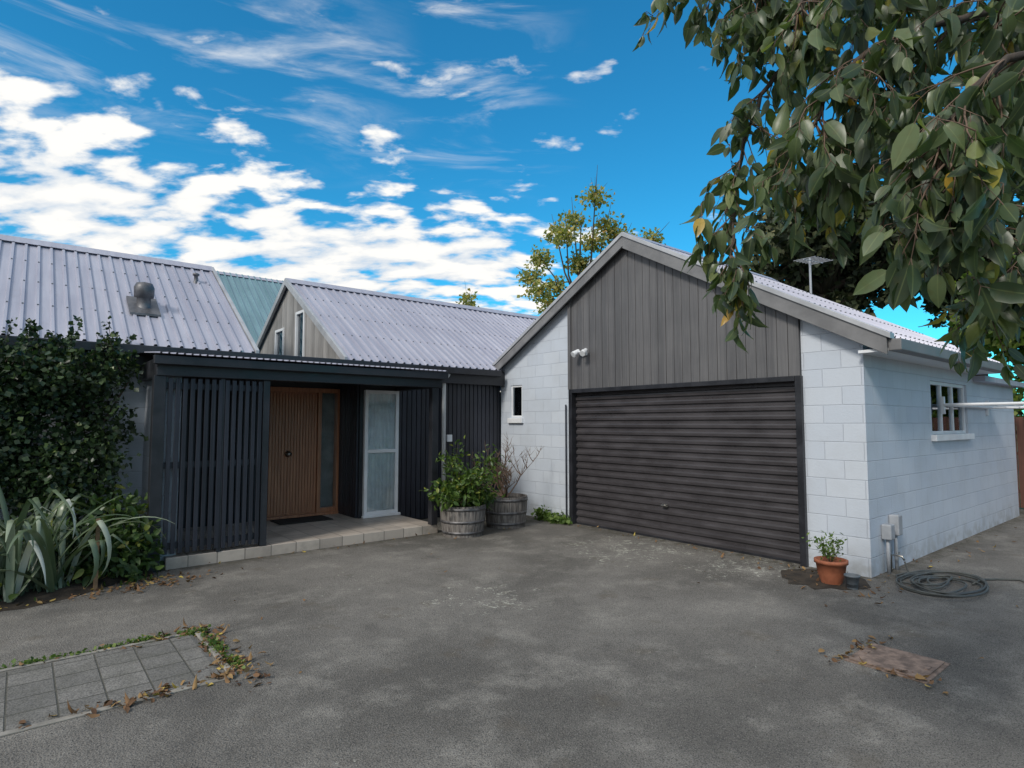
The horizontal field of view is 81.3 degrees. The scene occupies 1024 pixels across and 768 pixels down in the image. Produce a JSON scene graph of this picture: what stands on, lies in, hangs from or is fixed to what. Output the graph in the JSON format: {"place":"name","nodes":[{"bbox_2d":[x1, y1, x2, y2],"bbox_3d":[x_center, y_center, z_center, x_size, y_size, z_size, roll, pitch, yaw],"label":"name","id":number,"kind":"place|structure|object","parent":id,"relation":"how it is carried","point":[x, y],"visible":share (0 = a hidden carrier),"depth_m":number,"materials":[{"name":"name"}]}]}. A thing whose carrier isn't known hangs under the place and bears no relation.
{"place":"outdoors","nodes":[
{"label":"outdoors","id":0,"kind":"place"},
{"bbox_2d":[0,634,223,731],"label":"paver path","id":1,"kind":"structure","parent":0,"point":[35,694],"depth_m":3.72,"materials":[{"name":"grey concrete"}]},
{"bbox_2d":[146,375,437,571],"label":"porch posts","id":2,"kind":"object","parent":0,"point":[156,451],"visible":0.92,"depth_m":6.92,"materials":[{"name":"black wood"}]},
{"bbox_2d":[139,355,448,390],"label":"porch beam","id":3,"kind":"structure","parent":2,"relation":"on","point":[200,367],"depth_m":7.34,"materials":[{"name":"black wood"}]},
{"bbox_2d":[160,382,262,548],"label":"porch screen rails","id":4,"kind":"object","parent":3,"relation":"attached to","point":[193,466],"visible":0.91,"depth_m":6.82,"materials":[{"name":"black wood"}]},
{"bbox_2d":[162,378,262,554],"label":"porch screen slats","id":5,"kind":"object","parent":3,"relation":"attached to","point":[204,465],"visible":1,"depth_m":6.83,"materials":[{"name":"black wood"}]},
{"bbox_2d":[144,351,446,371],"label":"porch roof","id":6,"kind":"structure","parent":3,"relation":"on","point":[221,356],"depth_m":7.51,"materials":[{"name":"grey metal"}]},
{"bbox_2d":[259,289,339,358],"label":"dormer gable boards","id":7,"kind":"object","parent":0,"point":[317,344],"visible":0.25,"depth_m":11.08,"materials":[{"name":"beige wood"}]},
{"bbox_2d":[274,310,304,356],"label":"dormer window frames","id":8,"kind":"structure","parent":7,"relation":"attached to","point":[298,313],"depth_m":10.88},
{"bbox_2d":[277,314,302,355],"bbox_3d":[-4.149,-0.681,11.174,0.005,1.120,1.470,3,-5,-39],"label":"dormer window glass","id":9,"kind":"object","parent":8,"relation":"in","point":[300,336],"visible":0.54,"depth_m":10.84,"materials":[{"name":"clear glass"}]},
{"bbox_2d":[0,509,1023,767],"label":"driveway","id":10,"kind":"structure","parent":0,"point":[534,643],"depth_m":4.06,"materials":[{"name":"grey asphalt"}]},
{"bbox_2d":[0,555,153,610],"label":"garden bed","id":11,"kind":"object","parent":10,"relation":"on","point":[62,593],"visible":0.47,"depth_m":5.50,"materials":[{"name":"soil"}]},
{"bbox_2d":[0,315,147,518],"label":"climbing shrub","id":12,"kind":"object","parent":11,"relation":"on","point":[35,391],"visible":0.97,"depth_m":6.41,"materials":[{"name":"green plant"}]},
{"bbox_2d":[0,472,165,600],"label":"ground cover plant","id":13,"kind":"object","parent":11,"relation":"on","point":[135,539],"visible":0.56,"depth_m":6.17,"materials":[{"name":"green plant"}]},
{"bbox_2d":[0,486,174,602],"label":"flax plant","id":14,"kind":"object","parent":11,"relation":"on","point":[28,563],"visible":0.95,"depth_m":5.53,"materials":[{"name":"green plant"}]},
{"bbox_2d":[93,518,100,590],"bbox_3d":[-3.990,1.639,5.735,0.035,0.680,0.035,3,-5,-39],"label":"wooden stake","id":15,"kind":"object","parent":11,"relation":"on","point":[95,579],"visible":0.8,"depth_m":5.73,"materials":[{"name":"brown wood"}]},
{"bbox_2d":[0,631,236,736],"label":"concrete kerb","id":16,"kind":"structure","parent":10,"relation":"on","point":[61,719],"depth_m":3.63,"materials":[{"name":"grey concrete"}]},
{"bbox_2d":[0,624,245,673],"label":"moss weeds","id":17,"kind":"object","parent":10,"relation":"on","point":[147,637],"visible":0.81,"depth_m":4.21,"materials":[{"name":"green plant"}]},
{"bbox_2d":[163,513,437,569],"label":"porch floor","id":18,"kind":"structure","parent":10,"relation":"on","point":[341,530],"depth_m":7.89,"materials":[{"name":"concrete"}]},
{"bbox_2d":[270,515,333,524],"bbox_3d":[-3.181,2.057,9.035,0.800,0.015,0.480,3,-5,-39],"label":"doormat","id":19,"kind":"object","parent":18,"relation":"on","point":[296,520],"visible":1,"depth_m":9.02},
{"bbox_2d":[177,377,439,528],"bbox_3d":[-2.619,0.984,9.659,5.470,2.500,0.880,3,-5,-39],"label":"entry wall backing","id":20,"kind":"object","parent":10,"relation":"on","point":[362,388],"visible":0.08,"depth_m":9.27,"materials":[{"name":"black wood"}]},
{"bbox_2d":[267,387,339,520],"bbox_3d":[-3.371,1.075,9.442,1.280,2.030,0.150,3,-5,-39],"label":"front door","id":21,"kind":"structure","parent":20,"relation":"attached to","point":[295,430],"depth_m":9.41,"materials":[{"name":"brown wood"}]},
{"bbox_2d":[285,451,291,456],"bbox_3d":[-3.471,1.089,9.279,0.100,0.100,0.088,3,-5,-39],"label":"door knob","id":22,"kind":"object","parent":21,"relation":"attached to","point":[288,453],"depth_m":9.27,"materials":[{"name":"metal"}]},
{"bbox_2d":[320,393,334,506],"bbox_3d":[-3.098,1.101,9.834,0.360,2.030,0.010,3,-5,-39],"label":"sidelight interior","id":23,"kind":"object","parent":20,"relation":"attached to","point":[327,455],"visible":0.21,"depth_m":9.87,"materials":[{"name":"grey glass"}]},
{"bbox_2d":[362,390,398,515],"bbox_3d":[-2.081,1.078,9.486,0.590,1.950,0.066,3,-5,-39],"label":"entry window frame","id":24,"kind":"object","parent":20,"relation":"in","point":[366,451],"visible":1,"depth_m":9.42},
{"bbox_2d":[361,512,400,518],"bbox_3d":[-2.056,2.066,9.390,0.650,0.035,0.060,3,-5,-39],"label":"entry window sill","id":25,"kind":"structure","parent":24,"relation":"attached to","point":[380,515],"depth_m":9.36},
{"bbox_2d":[367,394,394,510],"bbox_3d":[-2.094,1.074,9.502,0.550,1.900,0.027,3,-5,-39],"label":"net curtain","id":26,"kind":"object","parent":20,"relation":"hanging from","point":[380,481],"visible":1,"depth_m":9.51,"materials":[{"name":"white fabric"}]},
{"bbox_2d":[177,377,499,527],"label":"charcoal boards","id":27,"kind":"object","parent":10,"relation":"on","point":[473,414],"visible":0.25,"depth_m":9.85,"materials":[{"name":"black wood"}]},
{"bbox_2d":[446,435,451,441],"bbox_3d":[-1.085,0.936,10.309,0.100,0.120,0.050,3,-5,-39],"label":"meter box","id":28,"kind":"object","parent":27,"relation":"attached to","point":[448,438],"visible":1,"depth_m":10.28,"materials":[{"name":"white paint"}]},
{"bbox_2d":[439,502,485,537],"bbox_3d":[-0.709,1.950,8.600,0.670,0.430,0.670,3,-5,-39],"label":"barrel planter","id":29,"kind":"object","parent":10,"relation":"on","point":[462,522],"visible":0.81,"depth_m":8.32,"materials":[{"name":"grey wood"}]},
{"bbox_2d":[418,436,510,511],"bbox_3d":[-0.669,1.296,8.583,1.277,1.113,1.120,3,-5,-39],"label":"citrus shrub","id":30,"kind":"object","parent":29,"relation":"in","point":[453,491],"visible":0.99,"depth_m":8.45,"materials":[{"name":"green plant"}]},
{"bbox_2d":[485,493,527,528],"bbox_3d":[-0.097,1.978,9.336,0.690,0.470,0.690,3,-5,-39],"label":"barrel planter","id":31,"kind":"object","parent":10,"relation":"on","point":[509,511],"visible":0.82,"depth_m":9.05,"materials":[{"name":"grey wood"}]},
{"bbox_2d":[470,433,541,496],"bbox_3d":[-0.227,1.270,9.378,1.073,1.055,1.199,-2,-4,32],"label":"bare shrub","id":32,"kind":"object","parent":31,"relation":"on","point":[504,476],"visible":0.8,"depth_m":9.31,"materials":[{"name":"brown plant"}]},
{"bbox_2d":[0,527,1016,728],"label":"leaf litter","id":33,"kind":"object","parent":10,"relation":"on","point":[229,672],"visible":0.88,"depth_m":4.00,"materials":[{"name":"brown plant"}]},
{"bbox_2d":[0,305,1018,577],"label":"block walls","id":34,"kind":"structure","parent":10,"relation":"on","point":[876,455],"depth_m":7.27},
{"bbox_2d":[0,335,504,385],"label":"gutter fascia","id":35,"kind":"structure","parent":34,"relation":"attached to","point":[470,376],"depth_m":8.47,"materials":[{"name":"black metal"}]},
{"bbox_2d":[0,240,254,352],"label":"corrugated roof","id":36,"kind":"structure","parent":35,"relation":"on","point":[31,292],"depth_m":8.19,"materials":[{"name":"grey metal"}]},
{"bbox_2d":[0,239,240,346],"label":"roof screws","id":37,"kind":"object","parent":36,"relation":"attached to","point":[117,291],"visible":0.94,"depth_m":8.18,"materials":[{"name":"metal"}]},
{"bbox_2d":[126,282,160,316],"bbox_3d":[-5.081,-1.147,8.232,0.360,0.525,0.470,3,-5,-39],"label":"roof flue vent","id":38,"kind":"object","parent":36,"relation":"attached to","point":[142,301],"visible":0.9,"depth_m":8.14,"materials":[{"name":"metal"}]},
{"bbox_2d":[193,273,198,283],"bbox_3d":[-5.131,-1.700,9.687,0.120,0.220,0.117,3,-5,-39],"label":"roof pipe vent","id":39,"kind":"object","parent":36,"relation":"on","point":[195,275],"visible":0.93,"depth_m":9.66,"materials":[{"name":"metal"}]},
{"bbox_2d":[441,374,449,503],"bbox_3d":[-1.128,1.009,10.152,0.070,2.415,0.200,3,-5,-39],"label":"downpipe","id":40,"kind":"object","parent":35,"relation":"attached to","point":[443,448],"visible":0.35,"depth_m":10.20,"materials":[{"name":"grey metal"}]},
{"bbox_2d":[507,418,523,422],"bbox_3d":[0.071,0.656,10.702,0.080,0.090,0.400,3,-5,-39],"label":"window sill","id":41,"kind":"structure","parent":34,"relation":"attached to","point":[515,420],"depth_m":10.65,"materials":[{"name":"white paint"}]},
{"bbox_2d":[511,385,521,417],"bbox_3d":[0.109,0.314,10.756,0.050,0.580,0.320,3,-5,-39],"label":"window frame","id":42,"kind":"object","parent":34,"relation":"attached to","point":[512,399],"visible":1,"depth_m":10.84,"materials":[{"name":"white paint"}]},
{"bbox_2d":[513,387,521,415],"bbox_3d":[0.108,0.314,10.755,0.006,0.510,0.250,3,-5,-39],"label":"window glass","id":43,"kind":"object","parent":42,"relation":"attached to","point":[517,401],"visible":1,"depth_m":10.76,"materials":[{"name":"black glass"}]},
{"bbox_2d":[502,268,601,367],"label":"verge soffit","id":44,"kind":"structure","parent":34,"relation":"attached to","point":[535,335],"depth_m":10.38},
{"bbox_2d":[565,405,566,517],"bbox_3d":[0.874,1.284,9.649,0.022,1.900,0.022,1,-4,-17],"label":"conduit","id":45,"kind":"object","parent":34,"relation":"attached to","point":[566,458],"visible":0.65,"depth_m":9.65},
{"bbox_2d":[568,375,808,566],"bbox_3d":[2.174,1.069,8.204,0.220,2.140,3.724,3,-5,-39],"label":"garage door frame","id":46,"kind":"object","parent":34,"relation":"attached to","point":[801,471],"visible":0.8,"depth_m":7.25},
{"bbox_2d":[571,248,800,388],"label":"gable cladding","id":47,"kind":"structure","parent":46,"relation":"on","point":[636,319],"depth_m":8.31,"materials":[{"name":"grey wood"}]},
{"bbox_2d":[567,299,570,389],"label":"corner trim","id":48,"kind":"structure","parent":47,"relation":"attached to","point":[569,337],"depth_m":9.65,"materials":[{"name":"grey wood"}]},
{"bbox_2d":[571,348,587,356],"bbox_3d":[1.076,-0.487,9.334,0.199,0.135,0.297,3,-5,-39],"label":"security light","id":49,"kind":"object","parent":47,"relation":"attached to","point":[582,352],"visible":1,"depth_m":9.33,"materials":[{"name":"white paint"}]},
{"bbox_2d":[576,382,799,560],"bbox_3d":[2.178,1.092,8.206,0.036,2.064,3.580,3,-5,-39],"label":"garage door","id":50,"kind":"structure","parent":46,"relation":"in","point":[716,466],"depth_m":7.89,"materials":[{"name":"metal"}]},
{"bbox_2d":[577,522,799,563],"bbox_3d":[2.178,2.120,8.138,0.040,0.026,3.570,3,-5,-39],"label":"garage door bottom rail","id":51,"kind":"object","parent":50,"relation":"attached to","point":[749,553],"visible":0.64,"depth_m":7.78,"materials":[{"name":"black metal"}]},
{"bbox_2d":[799,319,801,375],"bbox_3d":[2.147,-1.068,8.322,0.070,2.180,3.700,3,-5,-39],"label":"cladding backing","id":52,"kind":"object","parent":34,"relation":"attached to","point":[800,348],"visible":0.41,"depth_m":6.83,"materials":[{"name":"grey wood"}]},
{"bbox_2d":[661,246,1000,362],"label":"garage roof","id":53,"kind":"structure","parent":34,"relation":"on","point":[878,324],"depth_m":8.33,"materials":[{"name":"grey metal"}]},
{"bbox_2d":[494,236,887,369],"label":"barge boards","id":54,"kind":"object","parent":53,"relation":"attached to","point":[862,336],"visible":0.74,"depth_m":7.72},
{"bbox_2d":[489,232,893,369],"bbox_3d":[1.712,-1.261,8.651,0.120,1.949,6.680,3,-5,-39],"label":"barge flashing","id":55,"kind":"object","parent":53,"relation":"attached to","point":[875,329],"visible":0.65,"depth_m":7.89,"materials":[{"name":"grey metal"}]},
{"bbox_2d":[794,256,831,293],"bbox_3d":[5.328,-1.825,10.529,0.568,0.820,0.375,2,-4,-29],"label":"tv aerial","id":56,"kind":"object","parent":53,"relation":"attached to","point":[810,264],"visible":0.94,"depth_m":10.55,"materials":[{"name":"grey metal"}]},
{"bbox_2d":[645,240,986,356],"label":"roof screws","id":57,"kind":"structure","parent":53,"relation":"in","point":[837,305],"depth_m":8.48,"materials":[{"name":"grey metal"}]},
{"bbox_2d":[858,349,998,374],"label":"garage eave soffit","id":58,"kind":"structure","parent":53,"relation":"attached to","point":[892,355],"depth_m":6.85,"materials":[{"name":"white paint"}]},
{"bbox_2d":[888,338,1008,372],"bbox_3d":[5.522,-0.308,7.367,4.360,0.120,0.120,3,-5,-39],"label":"garage gutter","id":59,"kind":"object","parent":53,"relation":"attached to","point":[908,347],"visible":0.72,"depth_m":6.50,"materials":[{"name":"grey metal"}]},
{"bbox_2d":[930,381,965,434],"bbox_3d":[5.948,0.337,8.194,1.600,0.700,0.060,3,-5,-39],"label":"side window frame","id":60,"kind":"object","parent":34,"relation":"attached to","point":[950,386],"visible":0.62,"depth_m":8.31,"materials":[{"name":"white paint"}]},
{"bbox_2d":[930,385,961,430],"bbox_3d":[5.949,0.337,8.193,1.510,0.610,0.006,3,-5,-39],"label":"side window glass","id":61,"kind":"object","parent":60,"relation":"attached to","point":[947,415],"visible":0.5,"depth_m":8.22,"materials":[{"name":"black"}]},
{"bbox_2d":[931,433,974,440],"bbox_3d":[5.995,0.722,8.111,1.700,0.080,0.090,3,-5,-39],"label":"side window sill","id":62,"kind":"structure","parent":34,"relation":"attached to","point":[946,437],"depth_m":7.93,"materials":[{"name":"white paint"}]},
{"bbox_2d":[941,397,1023,414],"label":"wall clothesline","id":63,"kind":"object","parent":34,"relation":"attached to","point":[987,405],"depth_m":7.87,"materials":[{"name":"white paint"}]},
{"bbox_2d":[973,376,1023,387],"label":"lean to roof","id":64,"kind":"object","parent":34,"relation":"on","point":[993,380],"visible":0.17,"depth_m":9.30,"materials":[{"name":"grey metal"}]},
{"bbox_2d":[531,505,572,524],"bbox_3d":[0.637,2.157,9.708,0.351,0.368,0.990,3,-5,-39],"label":"weed clump","id":65,"kind":"object","parent":10,"relation":"on","point":[557,518],"visible":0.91,"depth_m":9.62,"materials":[{"name":"green plant"}]},
{"bbox_2d":[206,525,1018,678],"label":"leaf litter","id":66,"kind":"object","parent":10,"relation":"on","point":[578,525],"visible":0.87,"depth_m":7.01,"materials":[{"name":"brown plant"}]},
{"bbox_2d":[781,569,870,589],"bbox_3d":[3.194,1.999,6.123,0.834,0.001,0.855,-1,-4,8],"label":"soil patch","id":67,"kind":"object","parent":10,"relation":"on","point":[799,576],"visible":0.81,"depth_m":6.06,"materials":[{"name":"brown soil"}]},
{"bbox_2d":[801,530,848,584],"bbox_3d":[3.164,1.735,5.998,0.521,0.516,0.337,2,-4,-23],"label":"terracotta pot plant","id":68,"kind":"object","parent":67,"relation":"on","point":[831,569],"visible":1,"depth_m":5.92,"materials":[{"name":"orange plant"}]},
{"bbox_2d":[843,573,859,589],"bbox_3d":[3.291,1.913,5.774,0.144,0.132,0.144,3,-5,-39],"label":"plastic cup","id":69,"kind":"object","parent":67,"relation":"on","point":[852,581],"visible":1,"depth_m":5.73,"materials":[{"name":"grey plastic"}]},
{"bbox_2d":[881,514,904,573],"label":"utility pipes","id":70,"kind":"object","parent":10,"relation":"on","point":[892,529],"visible":1,"depth_m":6.40,"materials":[{"name":"grey plastic"}]},
{"bbox_2d":[844,643,949,683],"bbox_3d":[2.577,1.854,3.997,0.480,0.023,0.480,3,-5,-39],"label":"drain cover","id":71,"kind":"object","parent":10,"relation":"on","point":[884,658],"visible":0.99,"depth_m":3.97,"materials":[{"name":"grey concrete"}]},
{"bbox_2d":[895,561,1023,596],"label":"garden hose","id":72,"kind":"object","parent":10,"relation":"on","point":[919,578],"visible":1,"depth_m":5.88,"materials":[{"name":"rubber"}]},
{"bbox_2d":[0,0,1023,412],"label":"sky","id":73,"kind":"structure","parent":0,"point":[424,149],"materials":[{"name":"blue"}]},
{"bbox_3d":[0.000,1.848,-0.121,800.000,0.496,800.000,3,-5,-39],"label":"ground","id":74,"kind":"structure","parent":0,"visible":0},
{"bbox_2d":[455,285,478,306],"bbox_3d":[-1.950,-0.524,24.799,1.363,7.694,1.244,3,-5,-39],"label":"autumn tree","id":75,"kind":"object","parent":74,"relation":"on","point":[466,297],"visible":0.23,"depth_m":24.91,"materials":[{"name":"green plant"}]},
{"bbox_2d":[180,337,891,487],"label":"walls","id":76,"kind":"structure","parent":74,"relation":"on","point":[500,405],"depth_m":17.49,"materials":[{"name":"black wood"}]},
{"bbox_2d":[126,271,388,362],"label":"roof rear wing","id":77,"kind":"structure","parent":76,"relation":"attached to","point":[253,300],"depth_m":14.45,"materials":[{"name":"teal metal"}]},
{"bbox_2d":[259,287,500,390],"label":"roof flashing","id":78,"kind":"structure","parent":76,"relation":"attached to","point":[285,291],"depth_m":12.06,"materials":[{"name":"grey metal"}]},
{"bbox_2d":[0,232,778,318],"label":"ridge caps","id":79,"kind":"object","parent":76,"relation":"attached to","point":[21,240],"visible":0.49,"depth_m":10.23,"materials":[{"name":"grey metal"}]},
{"bbox_2d":[291,283,535,370],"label":"corrugated roof","id":80,"kind":"structure","parent":76,"relation":"attached to","point":[379,310],"depth_m":11.19,"materials":[{"name":"grey metal"}]},
{"bbox_2d":[296,283,533,365],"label":"roof screws","id":81,"kind":"object","parent":80,"relation":"attached to","point":[423,327],"visible":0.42,"depth_m":11.31,"materials":[{"name":"metal"}]},
{"bbox_2d":[516,165,665,314],"bbox_3d":[3.254,-2.765,24.957,6.168,12.190,3.092,0,-4,-2],"label":"autumn tree","id":82,"kind":"object","parent":74,"relation":"on","point":[580,263],"visible":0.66,"depth_m":25.05,"materials":[{"name":"green plant"}]},
{"bbox_2d":[500,392,1023,436],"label":"distant trees","id":83,"kind":"object","parent":74,"relation":"on","point":[1020,413],"depth_m":55.16,"materials":[{"name":"green plant"}]},
{"bbox_2d":[739,181,900,316],"bbox_3d":[12.216,-2.380,23.029,7.334,11.179,7.010,3,-5,-39],"label":"conifer tree","id":84,"kind":"object","parent":74,"relation":"on","point":[833,280],"visible":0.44,"depth_m":22.41,"materials":[{"name":"green plant"}]},
{"bbox_2d":[632,0,1023,386],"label":"cherry tree","id":85,"kind":"object","parent":74,"relation":"on","point":[951,173],"visible":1,"depth_m":1.74,"materials":[{"name":"green plant"}]},
{"bbox_2d":[882,194,1023,375],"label":"conifer tree","id":86,"kind":"object","parent":74,"relation":"on","point":[929,307],"visible":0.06,"depth_m":21.44,"materials":[{"name":"green plant"}]},
{"bbox_2d":[942,252,1023,416],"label":"deciduous tree","id":87,"kind":"object","parent":74,"relation":"on","point":[995,345],"visible":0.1,"depth_m":16.74,"materials":[{"name":"green plant"}]},
{"bbox_2d":[1014,416,1023,507],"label":"wooden fence","id":88,"kind":"object","parent":74,"relation":"on","point":[1019,427],"visible":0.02,"depth_m":11.14,"materials":[{"name":"brown wood"}]},
{"bbox_3d":[-4.758,-0.107,10.745,1.350,0.100,5.400,3,-5,-39],"label":"link roof","id":89,"kind":"object","parent":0,"visible":0},
{"bbox_2d":[212,267,347,359],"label":"verge flashings","id":90,"kind":"object","parent":89,"relation":"on","point":[334,345],"visible":0.55,"depth_m":9.97,"materials":[{"name":"grey metal"}]}
]}

